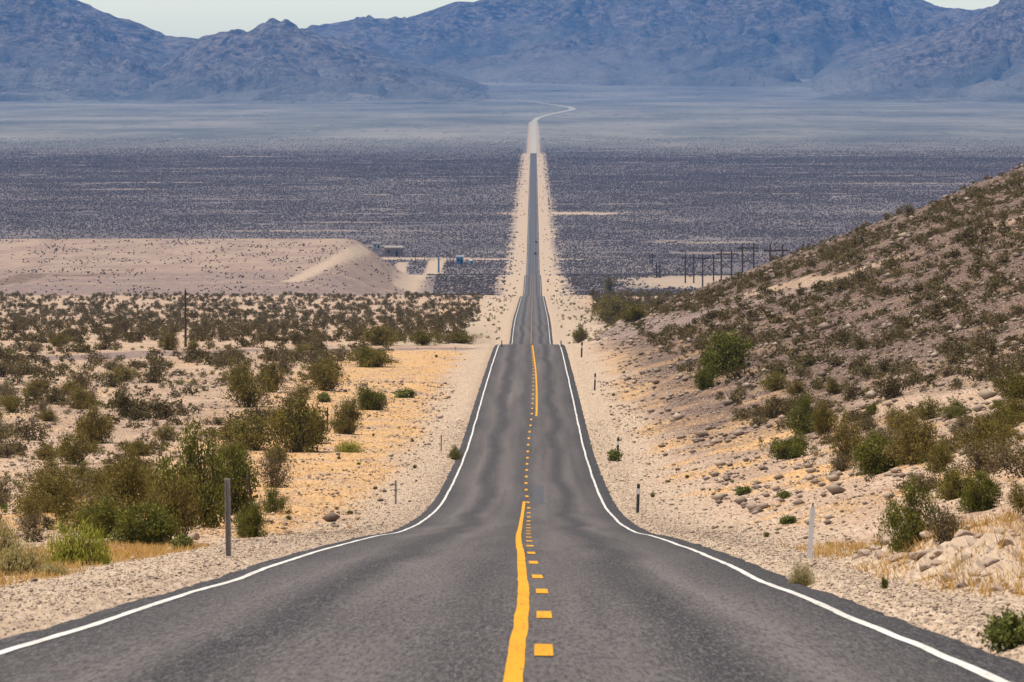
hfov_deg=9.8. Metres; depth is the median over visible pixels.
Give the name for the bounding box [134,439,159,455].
creosote bush
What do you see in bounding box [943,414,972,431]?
twiggy bush
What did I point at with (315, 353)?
creosote bush
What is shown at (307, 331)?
creosote bush
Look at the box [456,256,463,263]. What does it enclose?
blue shed
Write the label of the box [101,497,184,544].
green bush
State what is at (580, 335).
creosote bush
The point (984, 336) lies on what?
brown bush
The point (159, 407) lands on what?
creosote bush
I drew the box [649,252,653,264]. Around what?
power pole
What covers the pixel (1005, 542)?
rock
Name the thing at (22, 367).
brown bush
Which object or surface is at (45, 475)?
creosote bush
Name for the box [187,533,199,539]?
rock
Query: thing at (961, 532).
rock
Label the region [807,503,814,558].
delineator post
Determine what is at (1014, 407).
creosote bush
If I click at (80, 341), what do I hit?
creosote bush
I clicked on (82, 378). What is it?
brown bush
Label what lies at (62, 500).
creosote bush
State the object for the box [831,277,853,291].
brown bush
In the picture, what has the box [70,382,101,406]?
twiggy bush
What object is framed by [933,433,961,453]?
twiggy bush
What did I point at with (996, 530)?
rock
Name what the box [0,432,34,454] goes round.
brown bush
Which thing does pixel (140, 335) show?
creosote bush
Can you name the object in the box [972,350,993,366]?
brown bush
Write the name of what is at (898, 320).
creosote bush
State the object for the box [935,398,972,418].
green bush
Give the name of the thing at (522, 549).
road
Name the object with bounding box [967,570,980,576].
rock
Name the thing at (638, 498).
marker post
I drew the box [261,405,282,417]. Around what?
twiggy bush
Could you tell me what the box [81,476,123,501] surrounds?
creosote bush
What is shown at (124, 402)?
creosote bush
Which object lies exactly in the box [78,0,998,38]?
sky
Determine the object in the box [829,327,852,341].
creosote bush
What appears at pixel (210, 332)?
creosote bush
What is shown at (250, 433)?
creosote bush
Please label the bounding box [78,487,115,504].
twiggy bush
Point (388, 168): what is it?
valley scrub
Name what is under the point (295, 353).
brown bush
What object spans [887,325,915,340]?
brown bush
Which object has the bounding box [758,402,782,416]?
creosote bush
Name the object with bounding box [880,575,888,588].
green bush
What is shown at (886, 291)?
brown bush
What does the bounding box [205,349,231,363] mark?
brown bush
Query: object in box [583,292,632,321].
creosote bush
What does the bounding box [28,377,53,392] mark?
creosote bush
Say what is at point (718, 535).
gravel
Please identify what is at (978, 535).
rock
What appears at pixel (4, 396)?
creosote bush
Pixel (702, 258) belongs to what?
power pole
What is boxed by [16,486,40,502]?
twiggy bush
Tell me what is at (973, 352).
brown bush
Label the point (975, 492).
green bush
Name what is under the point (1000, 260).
brown bush
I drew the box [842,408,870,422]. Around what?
creosote bush
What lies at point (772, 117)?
ground
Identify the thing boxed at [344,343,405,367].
creosote bush
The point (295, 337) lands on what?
creosote bush
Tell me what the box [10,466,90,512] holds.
creosote bush
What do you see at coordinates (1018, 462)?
twiggy bush
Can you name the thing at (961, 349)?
creosote bush
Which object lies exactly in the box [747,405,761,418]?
creosote bush
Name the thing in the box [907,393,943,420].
creosote bush
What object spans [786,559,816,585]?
straw shrub
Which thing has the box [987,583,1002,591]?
rock
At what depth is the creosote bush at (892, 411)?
292.12 m
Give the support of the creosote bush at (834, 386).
on the ground at (772, 117)
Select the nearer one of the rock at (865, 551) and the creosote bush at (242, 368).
the rock at (865, 551)
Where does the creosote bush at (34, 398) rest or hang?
on the ground at (772, 117)
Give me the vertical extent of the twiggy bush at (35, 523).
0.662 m
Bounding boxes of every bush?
[0,346,16,358]
[0,349,22,362]
[0,357,18,377]
[0,381,21,394]
[0,385,24,398]
[0,393,23,412]
[0,393,25,405]
[0,420,15,438]
[0,423,19,434]
[0,430,7,446]
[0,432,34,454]
[0,440,22,457]
[0,476,24,494]
[0,484,18,508]
[4,408,50,440]
[8,319,23,333]
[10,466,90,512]
[11,357,39,374]
[12,489,53,520]
[12,514,59,542]
[13,508,43,530]
[15,453,78,488]
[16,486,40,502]
[17,388,42,404]
[21,378,48,395]
[23,341,45,353]
[26,400,55,411]
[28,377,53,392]
[33,441,61,460]
[35,385,72,404]
[35,468,52,489]
[37,406,60,421]
[40,514,56,529]
[47,488,138,531]
[48,332,70,346]
[48,482,86,521]
[52,379,83,394]
[52,423,101,464]
[61,384,103,408]
[62,459,94,477]
[63,367,93,388]
[66,326,84,340]
[67,474,96,496]
[68,338,90,351]
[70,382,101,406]
[71,490,125,538]
[72,403,116,443]
[72,467,99,481]
[77,465,122,492]
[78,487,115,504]
[81,350,110,363]
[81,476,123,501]
[84,438,104,453]
[90,338,117,349]
[90,439,160,525]
[90,460,123,479]
[95,331,111,341]
[97,358,127,370]
[97,372,128,386]
[98,362,142,381]
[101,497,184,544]
[104,391,147,417]
[110,329,118,341]
[112,450,155,468]
[115,457,156,480]
[116,439,140,454]
[118,319,132,330]
[124,440,147,455]
[125,408,155,420]
[126,456,151,470]
[133,328,145,340]
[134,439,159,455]
[135,394,155,408]
[137,399,176,418]
[138,362,169,382]
[138,365,169,374]
[138,463,209,535]
[144,413,237,528]
[145,438,174,454]
[151,423,184,439]
[155,356,175,369]
[157,330,181,350]
[168,323,181,334]
[181,345,203,357]
[182,338,200,349]
[187,329,203,339]
[201,325,216,338]
[202,408,289,450]
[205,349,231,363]
[206,433,261,514]
[209,412,231,424]
[209,419,238,439]
[210,353,229,366]
[214,329,230,340]
[217,435,253,465]
[218,344,245,356]
[220,363,280,407]
[221,353,255,389]
[223,348,254,363]
[231,495,270,537]
[238,407,282,424]
[249,446,297,487]
[256,484,292,513]
[257,355,287,391]
[260,346,287,360]
[260,379,331,452]
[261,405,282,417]
[263,319,274,329]
[263,441,287,462]
[266,349,294,361]
[275,358,299,372]
[280,381,316,399]
[284,342,313,361]
[288,409,331,443]
[289,329,301,344]
[291,342,316,354]
[292,337,328,349]
[295,351,349,390]
[300,338,324,350]
[302,327,316,340]
[305,359,321,373]
[306,329,321,340]
[309,350,322,358]
[311,329,328,339]
[318,356,338,366]
[323,363,347,377]
[326,344,350,360]
[327,394,367,434]
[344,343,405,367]
[347,323,365,337]
[349,381,397,409]
[353,322,403,345]
[394,330,407,340]
[403,328,444,345]
[440,330,481,343]
[446,445,461,459]
[571,324,589,342]
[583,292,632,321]
[603,274,616,290]
[611,301,652,321]
[687,358,720,389]
[689,331,708,346]
[695,328,755,375]
[719,364,742,380]
[727,401,752,419]
[734,320,756,334]
[746,411,770,425]
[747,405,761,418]
[756,368,797,391]
[757,430,818,459]
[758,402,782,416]
[759,395,793,418]
[763,360,787,376]
[765,394,780,405]
[768,392,809,407]
[781,379,808,394]
[783,389,818,408]
[785,391,819,435]
[788,354,803,365]
[790,361,812,377]
[795,352,822,365]
[809,310,828,325]
[810,396,839,435]
[814,346,853,366]
[816,393,840,407]
[817,374,850,395]
[820,405,872,459]
[823,449,858,471]
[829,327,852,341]
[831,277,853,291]
[833,324,854,340]
[841,381,863,400]
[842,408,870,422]
[844,353,868,369]
[846,361,875,379]
[848,410,874,423]
[850,429,905,476]
[853,336,871,348]
[857,359,879,375]
[857,414,882,431]
[862,330,887,349]
[863,400,879,414]
[865,424,886,436]
[869,373,916,399]
[872,282,894,297]
[873,356,897,372]
[874,472,943,552]
[876,425,904,448]
[878,402,907,425]
[879,327,896,340]
[880,407,920,433]
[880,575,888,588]
[881,410,956,465]
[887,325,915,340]
[893,314,914,329]
[897,470,943,493]
[900,202,915,217]
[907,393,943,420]
[914,435,957,473]
[915,286,941,299]
[917,494,966,546]
[921,300,944,317]
[929,356,960,377]
[930,460,975,500]
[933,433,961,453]
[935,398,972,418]
[938,294,959,308]
[938,339,954,354]
[940,436,1016,476]
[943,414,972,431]
[944,349,962,364]
[945,343,974,356]
[950,410,1023,461]
[954,423,977,439]
[954,465,1004,513]
[958,225,980,241]
[962,330,992,351]
[965,341,980,356]
[966,416,1023,442]
[970,255,988,267]
[971,353,1008,380]
[972,325,994,341]
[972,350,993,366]
[975,366,987,381]
[976,605,1023,652]
[977,404,1023,428]
[979,442,1017,466]
[981,274,1004,289]
[982,340,1004,355]
[982,432,1023,479]
[985,304,1011,323]
[989,372,1008,386]
[990,393,1023,424]
[990,398,1002,410]
[991,364,1023,401]
[993,251,1014,265]
[993,356,1023,373]
[994,346,1022,360]
[1002,476,1023,514]
[1004,299,1023,314]
[1007,281,1023,292]
[1008,346,1023,366]
[1015,353,1023,371]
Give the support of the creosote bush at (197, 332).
on the ground at (772, 117)
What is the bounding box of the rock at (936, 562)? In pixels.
[932,560,942,565]
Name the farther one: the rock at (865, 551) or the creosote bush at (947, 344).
the creosote bush at (947, 344)
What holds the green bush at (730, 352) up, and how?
on the ground at (772, 117)
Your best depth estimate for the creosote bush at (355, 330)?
806.07 m
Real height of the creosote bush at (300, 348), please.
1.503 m
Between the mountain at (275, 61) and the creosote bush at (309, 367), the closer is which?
the creosote bush at (309, 367)
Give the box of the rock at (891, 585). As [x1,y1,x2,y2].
[889,583,895,587]
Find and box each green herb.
[169,532,195,548]
[314,391,331,401]
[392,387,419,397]
[607,446,623,460]
[734,484,752,495]
[776,489,792,498]
[777,514,797,524]
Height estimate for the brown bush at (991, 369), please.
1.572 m
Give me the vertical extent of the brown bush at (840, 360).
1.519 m
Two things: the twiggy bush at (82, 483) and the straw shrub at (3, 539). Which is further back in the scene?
the twiggy bush at (82, 483)
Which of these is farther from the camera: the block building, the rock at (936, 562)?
the block building
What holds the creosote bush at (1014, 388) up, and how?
on the ground at (772, 117)
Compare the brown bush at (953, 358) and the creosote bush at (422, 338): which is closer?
the brown bush at (953, 358)
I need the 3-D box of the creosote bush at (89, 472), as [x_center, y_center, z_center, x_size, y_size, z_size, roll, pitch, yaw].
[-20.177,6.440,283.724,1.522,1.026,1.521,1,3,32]
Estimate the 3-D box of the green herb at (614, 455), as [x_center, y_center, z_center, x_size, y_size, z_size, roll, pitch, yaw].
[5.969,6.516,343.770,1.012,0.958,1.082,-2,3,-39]
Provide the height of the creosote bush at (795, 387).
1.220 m
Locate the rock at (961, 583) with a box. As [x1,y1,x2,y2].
[956,582,967,588]
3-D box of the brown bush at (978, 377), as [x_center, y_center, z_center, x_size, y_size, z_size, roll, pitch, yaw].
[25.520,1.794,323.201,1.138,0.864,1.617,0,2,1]
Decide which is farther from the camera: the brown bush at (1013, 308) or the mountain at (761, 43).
the mountain at (761, 43)
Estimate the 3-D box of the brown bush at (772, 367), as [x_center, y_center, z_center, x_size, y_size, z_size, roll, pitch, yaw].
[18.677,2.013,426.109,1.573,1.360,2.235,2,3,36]
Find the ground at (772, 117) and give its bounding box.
[0,79,1023,663]
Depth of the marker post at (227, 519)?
101.05 m
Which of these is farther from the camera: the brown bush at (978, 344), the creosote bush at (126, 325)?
the creosote bush at (126, 325)
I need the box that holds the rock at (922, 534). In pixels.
[919,531,932,538]
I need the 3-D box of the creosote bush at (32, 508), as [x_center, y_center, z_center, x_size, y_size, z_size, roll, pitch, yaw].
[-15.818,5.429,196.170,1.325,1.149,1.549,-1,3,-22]
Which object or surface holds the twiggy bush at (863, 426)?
on the ground at (772, 117)
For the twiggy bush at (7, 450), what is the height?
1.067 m
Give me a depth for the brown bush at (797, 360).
430.12 m
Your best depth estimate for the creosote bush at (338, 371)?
515.50 m
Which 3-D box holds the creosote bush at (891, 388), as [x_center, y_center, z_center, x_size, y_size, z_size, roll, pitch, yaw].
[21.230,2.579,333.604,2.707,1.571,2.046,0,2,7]
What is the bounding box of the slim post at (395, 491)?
[395,480,396,503]
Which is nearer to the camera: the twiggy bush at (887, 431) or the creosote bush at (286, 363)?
the twiggy bush at (887, 431)
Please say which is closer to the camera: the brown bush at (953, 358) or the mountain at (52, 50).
the brown bush at (953, 358)
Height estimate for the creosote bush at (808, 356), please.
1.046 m
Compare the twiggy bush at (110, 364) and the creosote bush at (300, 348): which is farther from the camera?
the creosote bush at (300, 348)
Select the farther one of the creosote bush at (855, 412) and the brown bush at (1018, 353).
the brown bush at (1018, 353)
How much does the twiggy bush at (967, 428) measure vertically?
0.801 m
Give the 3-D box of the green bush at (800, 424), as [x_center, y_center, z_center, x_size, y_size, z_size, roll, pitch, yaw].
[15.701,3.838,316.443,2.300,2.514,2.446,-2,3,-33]
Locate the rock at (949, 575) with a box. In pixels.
[941,572,964,582]
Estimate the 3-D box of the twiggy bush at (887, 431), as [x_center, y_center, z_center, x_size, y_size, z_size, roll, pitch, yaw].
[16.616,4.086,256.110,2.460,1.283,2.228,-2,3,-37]
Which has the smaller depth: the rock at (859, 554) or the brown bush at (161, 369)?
the rock at (859, 554)
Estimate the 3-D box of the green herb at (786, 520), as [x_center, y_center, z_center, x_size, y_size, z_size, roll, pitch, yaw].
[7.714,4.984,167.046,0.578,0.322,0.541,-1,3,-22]
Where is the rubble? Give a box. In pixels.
[589,164,1023,514]
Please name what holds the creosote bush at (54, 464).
on the ground at (772, 117)
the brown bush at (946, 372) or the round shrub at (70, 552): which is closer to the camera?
the round shrub at (70, 552)
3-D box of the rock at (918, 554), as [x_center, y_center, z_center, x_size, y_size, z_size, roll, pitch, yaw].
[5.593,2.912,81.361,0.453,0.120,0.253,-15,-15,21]
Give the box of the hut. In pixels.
[373,242,380,248]
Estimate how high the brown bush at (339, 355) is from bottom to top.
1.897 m
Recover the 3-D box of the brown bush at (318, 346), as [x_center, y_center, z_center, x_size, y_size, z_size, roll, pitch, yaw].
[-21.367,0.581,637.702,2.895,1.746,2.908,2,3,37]
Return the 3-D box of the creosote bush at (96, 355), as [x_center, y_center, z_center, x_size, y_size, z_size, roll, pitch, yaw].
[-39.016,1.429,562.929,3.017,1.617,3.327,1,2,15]
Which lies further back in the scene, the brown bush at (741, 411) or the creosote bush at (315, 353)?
the creosote bush at (315, 353)
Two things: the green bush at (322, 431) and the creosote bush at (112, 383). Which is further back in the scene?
the creosote bush at (112, 383)
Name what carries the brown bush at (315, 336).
on the ground at (772, 117)
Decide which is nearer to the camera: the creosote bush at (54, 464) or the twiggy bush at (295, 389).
the creosote bush at (54, 464)
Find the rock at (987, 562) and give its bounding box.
[983,558,994,566]
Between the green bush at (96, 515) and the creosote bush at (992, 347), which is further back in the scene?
the creosote bush at (992, 347)
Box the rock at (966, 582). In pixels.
[955,577,980,586]
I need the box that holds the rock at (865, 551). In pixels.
[861,550,871,555]
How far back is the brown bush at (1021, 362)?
311.33 m
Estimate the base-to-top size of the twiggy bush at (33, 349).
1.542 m
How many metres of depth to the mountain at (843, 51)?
25774.50 m
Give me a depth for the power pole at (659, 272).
2950.59 m
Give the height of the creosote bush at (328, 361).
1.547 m
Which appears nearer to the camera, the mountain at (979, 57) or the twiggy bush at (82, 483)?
the twiggy bush at (82, 483)
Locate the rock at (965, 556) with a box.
[962,553,972,561]
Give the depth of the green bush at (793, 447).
286.29 m
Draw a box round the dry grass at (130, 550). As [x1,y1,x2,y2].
[0,270,1023,597]
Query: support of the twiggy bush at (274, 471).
on the ground at (772, 117)
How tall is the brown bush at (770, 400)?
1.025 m
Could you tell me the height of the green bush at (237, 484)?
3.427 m
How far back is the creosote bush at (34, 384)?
458.15 m
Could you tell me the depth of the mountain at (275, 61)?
20358.52 m
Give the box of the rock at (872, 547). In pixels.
[870,545,882,549]
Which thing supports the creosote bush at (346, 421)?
on the ground at (772, 117)
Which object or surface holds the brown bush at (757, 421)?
on the ground at (772, 117)
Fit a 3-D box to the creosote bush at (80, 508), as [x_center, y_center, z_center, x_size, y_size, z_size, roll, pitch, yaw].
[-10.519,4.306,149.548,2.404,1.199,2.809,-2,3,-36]
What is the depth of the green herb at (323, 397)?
457.27 m
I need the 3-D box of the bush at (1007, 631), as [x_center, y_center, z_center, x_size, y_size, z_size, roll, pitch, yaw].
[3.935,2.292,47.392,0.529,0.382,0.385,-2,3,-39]
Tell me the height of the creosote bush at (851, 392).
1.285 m
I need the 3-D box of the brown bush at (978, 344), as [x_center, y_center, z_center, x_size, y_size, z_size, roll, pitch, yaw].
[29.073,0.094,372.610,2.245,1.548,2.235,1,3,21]
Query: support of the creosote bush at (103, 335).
on the ground at (772, 117)
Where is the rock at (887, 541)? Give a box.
[881,537,890,544]
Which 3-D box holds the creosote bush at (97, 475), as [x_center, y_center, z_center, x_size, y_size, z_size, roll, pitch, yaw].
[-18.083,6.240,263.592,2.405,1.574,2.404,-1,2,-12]
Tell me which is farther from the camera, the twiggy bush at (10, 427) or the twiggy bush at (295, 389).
the twiggy bush at (295, 389)
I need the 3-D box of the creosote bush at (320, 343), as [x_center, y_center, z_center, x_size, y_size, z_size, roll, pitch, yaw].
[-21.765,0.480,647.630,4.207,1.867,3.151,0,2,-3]
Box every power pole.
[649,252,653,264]
[655,262,661,277]
[681,254,697,282]
[697,254,718,286]
[716,250,736,279]
[737,243,758,272]
[764,245,788,261]
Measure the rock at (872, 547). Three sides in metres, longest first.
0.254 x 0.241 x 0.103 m
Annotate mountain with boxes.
[0,0,246,101]
[138,18,494,103]
[299,0,987,91]
[810,0,1023,102]
[829,44,857,61]
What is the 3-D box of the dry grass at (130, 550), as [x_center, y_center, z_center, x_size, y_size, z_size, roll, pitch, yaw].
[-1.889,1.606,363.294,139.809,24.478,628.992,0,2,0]
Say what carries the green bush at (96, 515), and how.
on the ground at (772, 117)
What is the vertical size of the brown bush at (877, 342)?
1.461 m
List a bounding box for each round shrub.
[35,509,117,565]
[334,438,363,452]
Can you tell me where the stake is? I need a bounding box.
[247,475,252,505]
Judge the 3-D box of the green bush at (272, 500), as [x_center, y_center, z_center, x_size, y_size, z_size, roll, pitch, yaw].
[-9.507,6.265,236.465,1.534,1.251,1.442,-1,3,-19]
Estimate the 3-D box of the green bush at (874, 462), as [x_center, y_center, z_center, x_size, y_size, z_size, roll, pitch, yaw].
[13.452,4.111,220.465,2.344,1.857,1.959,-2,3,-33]
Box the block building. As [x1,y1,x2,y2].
[384,246,403,256]
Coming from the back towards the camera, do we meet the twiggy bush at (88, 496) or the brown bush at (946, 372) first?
the brown bush at (946, 372)
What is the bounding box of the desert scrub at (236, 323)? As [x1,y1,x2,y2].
[0,163,1023,532]
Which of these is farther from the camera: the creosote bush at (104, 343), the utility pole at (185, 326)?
the utility pole at (185, 326)
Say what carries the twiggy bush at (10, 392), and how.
on the ground at (772, 117)
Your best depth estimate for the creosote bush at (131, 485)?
161.03 m
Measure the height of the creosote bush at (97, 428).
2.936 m
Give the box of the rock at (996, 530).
[994,528,1005,533]
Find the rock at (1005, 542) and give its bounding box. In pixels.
[997,538,1013,545]
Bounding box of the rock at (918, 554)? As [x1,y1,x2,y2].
[908,548,934,560]
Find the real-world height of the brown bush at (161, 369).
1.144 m
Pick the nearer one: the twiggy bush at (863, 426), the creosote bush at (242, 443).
the twiggy bush at (863, 426)
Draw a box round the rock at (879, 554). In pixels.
[876,549,886,559]
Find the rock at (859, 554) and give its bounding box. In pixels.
[857,549,867,557]
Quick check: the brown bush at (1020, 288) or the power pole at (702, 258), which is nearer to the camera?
the brown bush at (1020, 288)
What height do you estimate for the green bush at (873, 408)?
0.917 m
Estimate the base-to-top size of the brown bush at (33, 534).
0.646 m
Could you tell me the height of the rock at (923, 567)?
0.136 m
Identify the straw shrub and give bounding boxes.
[0,515,26,555]
[0,538,53,575]
[40,560,71,575]
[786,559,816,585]
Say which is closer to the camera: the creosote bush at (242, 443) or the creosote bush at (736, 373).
the creosote bush at (242, 443)
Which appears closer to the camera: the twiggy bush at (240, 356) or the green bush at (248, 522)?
the green bush at (248, 522)
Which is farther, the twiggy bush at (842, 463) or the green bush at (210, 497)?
the twiggy bush at (842, 463)
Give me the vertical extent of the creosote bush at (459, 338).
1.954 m
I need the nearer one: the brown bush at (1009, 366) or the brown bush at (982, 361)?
the brown bush at (1009, 366)
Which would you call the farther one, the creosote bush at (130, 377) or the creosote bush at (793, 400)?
the creosote bush at (130, 377)
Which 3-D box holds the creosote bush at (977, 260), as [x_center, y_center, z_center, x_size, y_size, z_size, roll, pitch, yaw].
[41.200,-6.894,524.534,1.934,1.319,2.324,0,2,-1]
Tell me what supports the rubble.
on the ground at (772, 117)
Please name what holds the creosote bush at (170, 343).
on the ground at (772, 117)
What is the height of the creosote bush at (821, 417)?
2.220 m
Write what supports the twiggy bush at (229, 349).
on the ground at (772, 117)
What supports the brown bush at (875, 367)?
on the ground at (772, 117)
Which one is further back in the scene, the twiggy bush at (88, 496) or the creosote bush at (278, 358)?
the creosote bush at (278, 358)
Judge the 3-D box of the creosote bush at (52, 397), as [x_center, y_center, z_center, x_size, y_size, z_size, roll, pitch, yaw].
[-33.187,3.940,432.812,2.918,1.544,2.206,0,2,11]
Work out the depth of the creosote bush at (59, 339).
671.66 m
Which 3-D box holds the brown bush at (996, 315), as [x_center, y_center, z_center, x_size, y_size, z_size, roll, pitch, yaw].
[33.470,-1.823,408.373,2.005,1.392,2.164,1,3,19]
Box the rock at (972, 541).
[966,537,976,545]
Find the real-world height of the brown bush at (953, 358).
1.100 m
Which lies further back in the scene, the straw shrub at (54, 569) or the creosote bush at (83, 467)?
the creosote bush at (83, 467)
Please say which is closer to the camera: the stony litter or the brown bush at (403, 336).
the stony litter
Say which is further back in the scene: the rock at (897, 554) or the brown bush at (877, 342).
the brown bush at (877, 342)
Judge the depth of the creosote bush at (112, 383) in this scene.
479.23 m
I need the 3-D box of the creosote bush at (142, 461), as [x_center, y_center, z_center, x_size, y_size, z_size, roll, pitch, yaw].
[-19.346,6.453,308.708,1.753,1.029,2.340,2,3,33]
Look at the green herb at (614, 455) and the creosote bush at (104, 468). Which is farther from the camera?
the green herb at (614, 455)
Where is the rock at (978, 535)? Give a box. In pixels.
[973,533,982,538]
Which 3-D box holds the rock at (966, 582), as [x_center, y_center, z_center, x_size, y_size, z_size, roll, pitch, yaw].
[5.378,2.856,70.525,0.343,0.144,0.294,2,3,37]
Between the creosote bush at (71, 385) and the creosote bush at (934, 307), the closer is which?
the creosote bush at (934, 307)
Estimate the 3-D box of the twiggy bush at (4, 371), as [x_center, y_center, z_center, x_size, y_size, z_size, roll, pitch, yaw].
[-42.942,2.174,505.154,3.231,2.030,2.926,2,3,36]
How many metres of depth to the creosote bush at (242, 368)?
478.17 m
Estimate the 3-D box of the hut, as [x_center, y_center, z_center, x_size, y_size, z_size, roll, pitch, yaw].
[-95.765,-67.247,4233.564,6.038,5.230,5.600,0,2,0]
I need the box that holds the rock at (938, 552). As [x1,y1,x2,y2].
[934,549,944,556]
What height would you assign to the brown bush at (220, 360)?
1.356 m
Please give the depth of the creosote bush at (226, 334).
737.53 m
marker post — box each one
[225,479,230,555]
[594,373,595,389]
[636,484,639,512]
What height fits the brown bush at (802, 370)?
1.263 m
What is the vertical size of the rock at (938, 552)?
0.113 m
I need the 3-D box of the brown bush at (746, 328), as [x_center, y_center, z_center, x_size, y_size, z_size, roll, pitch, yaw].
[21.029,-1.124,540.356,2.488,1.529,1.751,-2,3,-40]
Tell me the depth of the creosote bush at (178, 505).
152.08 m
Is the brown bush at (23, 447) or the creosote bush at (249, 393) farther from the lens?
the creosote bush at (249, 393)
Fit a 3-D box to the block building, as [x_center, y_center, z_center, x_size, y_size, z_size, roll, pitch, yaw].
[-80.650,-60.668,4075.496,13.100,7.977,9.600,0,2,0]
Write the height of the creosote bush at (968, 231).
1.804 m
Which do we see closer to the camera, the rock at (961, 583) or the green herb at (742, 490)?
the rock at (961, 583)
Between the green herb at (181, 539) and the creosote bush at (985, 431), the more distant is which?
the creosote bush at (985, 431)
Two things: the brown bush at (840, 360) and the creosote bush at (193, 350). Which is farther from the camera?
the creosote bush at (193, 350)
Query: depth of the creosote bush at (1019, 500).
85.82 m
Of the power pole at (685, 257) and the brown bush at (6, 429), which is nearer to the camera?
the brown bush at (6, 429)
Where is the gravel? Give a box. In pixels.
[0,369,1023,658]
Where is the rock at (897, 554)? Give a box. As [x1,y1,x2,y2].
[888,552,909,561]
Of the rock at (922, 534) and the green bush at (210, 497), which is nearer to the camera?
the rock at (922, 534)
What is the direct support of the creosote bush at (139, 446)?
on the ground at (772, 117)
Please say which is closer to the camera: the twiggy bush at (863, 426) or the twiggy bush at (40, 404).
the twiggy bush at (863, 426)
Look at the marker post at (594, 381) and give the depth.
494.41 m
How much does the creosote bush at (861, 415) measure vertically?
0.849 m
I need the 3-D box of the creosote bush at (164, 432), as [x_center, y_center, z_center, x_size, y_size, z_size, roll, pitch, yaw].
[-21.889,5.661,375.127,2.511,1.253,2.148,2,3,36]
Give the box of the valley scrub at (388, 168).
[0,137,1023,295]
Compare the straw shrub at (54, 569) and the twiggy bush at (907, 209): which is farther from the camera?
the twiggy bush at (907, 209)
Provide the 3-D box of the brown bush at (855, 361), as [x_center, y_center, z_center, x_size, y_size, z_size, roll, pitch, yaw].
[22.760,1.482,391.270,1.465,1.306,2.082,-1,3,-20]
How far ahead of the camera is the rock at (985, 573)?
71.13 m
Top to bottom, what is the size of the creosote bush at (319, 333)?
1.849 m
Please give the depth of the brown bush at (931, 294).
494.12 m
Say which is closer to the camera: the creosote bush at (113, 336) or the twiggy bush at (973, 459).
the twiggy bush at (973, 459)
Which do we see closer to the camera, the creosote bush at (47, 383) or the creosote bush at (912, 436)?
the creosote bush at (912, 436)
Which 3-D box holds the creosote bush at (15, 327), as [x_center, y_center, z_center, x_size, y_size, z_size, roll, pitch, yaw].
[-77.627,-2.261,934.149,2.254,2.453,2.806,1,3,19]
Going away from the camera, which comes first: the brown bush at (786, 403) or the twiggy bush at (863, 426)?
the twiggy bush at (863, 426)
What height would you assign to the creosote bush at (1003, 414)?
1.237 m
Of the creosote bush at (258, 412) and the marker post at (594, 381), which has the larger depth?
the marker post at (594, 381)
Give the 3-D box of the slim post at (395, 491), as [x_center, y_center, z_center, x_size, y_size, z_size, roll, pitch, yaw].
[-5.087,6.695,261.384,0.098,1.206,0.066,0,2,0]
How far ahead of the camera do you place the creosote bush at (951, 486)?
139.54 m
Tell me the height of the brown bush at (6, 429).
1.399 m
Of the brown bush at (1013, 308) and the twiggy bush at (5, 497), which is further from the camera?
the brown bush at (1013, 308)
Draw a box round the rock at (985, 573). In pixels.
[981,572,994,576]
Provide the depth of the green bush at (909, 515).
86.79 m
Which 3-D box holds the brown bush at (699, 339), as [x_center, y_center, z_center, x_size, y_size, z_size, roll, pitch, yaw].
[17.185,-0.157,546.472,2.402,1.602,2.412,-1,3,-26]
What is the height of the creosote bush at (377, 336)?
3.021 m
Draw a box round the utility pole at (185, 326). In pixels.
[184,288,186,346]
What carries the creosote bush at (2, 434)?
on the ground at (772, 117)
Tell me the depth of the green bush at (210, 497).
187.05 m
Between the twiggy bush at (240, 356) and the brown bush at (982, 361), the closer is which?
the brown bush at (982, 361)
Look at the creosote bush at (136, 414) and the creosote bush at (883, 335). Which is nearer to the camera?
the creosote bush at (136, 414)
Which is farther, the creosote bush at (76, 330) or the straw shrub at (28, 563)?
the creosote bush at (76, 330)
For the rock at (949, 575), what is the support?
on the ground at (772, 117)
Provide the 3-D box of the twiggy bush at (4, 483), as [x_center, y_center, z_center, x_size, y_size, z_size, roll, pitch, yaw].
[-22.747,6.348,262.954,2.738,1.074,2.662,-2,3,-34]
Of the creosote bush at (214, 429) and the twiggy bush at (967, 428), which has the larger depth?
the creosote bush at (214, 429)
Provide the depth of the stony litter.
358.05 m
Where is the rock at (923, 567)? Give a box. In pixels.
[919,563,931,571]
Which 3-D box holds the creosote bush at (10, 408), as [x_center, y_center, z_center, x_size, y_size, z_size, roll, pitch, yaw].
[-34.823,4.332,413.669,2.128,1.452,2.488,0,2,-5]
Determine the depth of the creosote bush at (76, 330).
786.64 m
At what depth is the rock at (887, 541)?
90.17 m
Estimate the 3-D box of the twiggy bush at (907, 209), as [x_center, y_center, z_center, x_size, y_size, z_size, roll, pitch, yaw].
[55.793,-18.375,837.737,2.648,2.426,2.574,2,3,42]
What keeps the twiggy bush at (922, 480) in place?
on the ground at (772, 117)
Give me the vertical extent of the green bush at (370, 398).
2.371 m
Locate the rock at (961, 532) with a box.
[954,529,973,537]
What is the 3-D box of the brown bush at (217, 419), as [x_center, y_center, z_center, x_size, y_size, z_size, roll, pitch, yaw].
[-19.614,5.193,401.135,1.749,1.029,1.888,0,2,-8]
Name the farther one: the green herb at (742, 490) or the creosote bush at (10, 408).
the creosote bush at (10, 408)
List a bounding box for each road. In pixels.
[0,153,1023,681]
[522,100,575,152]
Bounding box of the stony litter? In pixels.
[0,257,1023,577]
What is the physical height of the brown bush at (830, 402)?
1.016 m

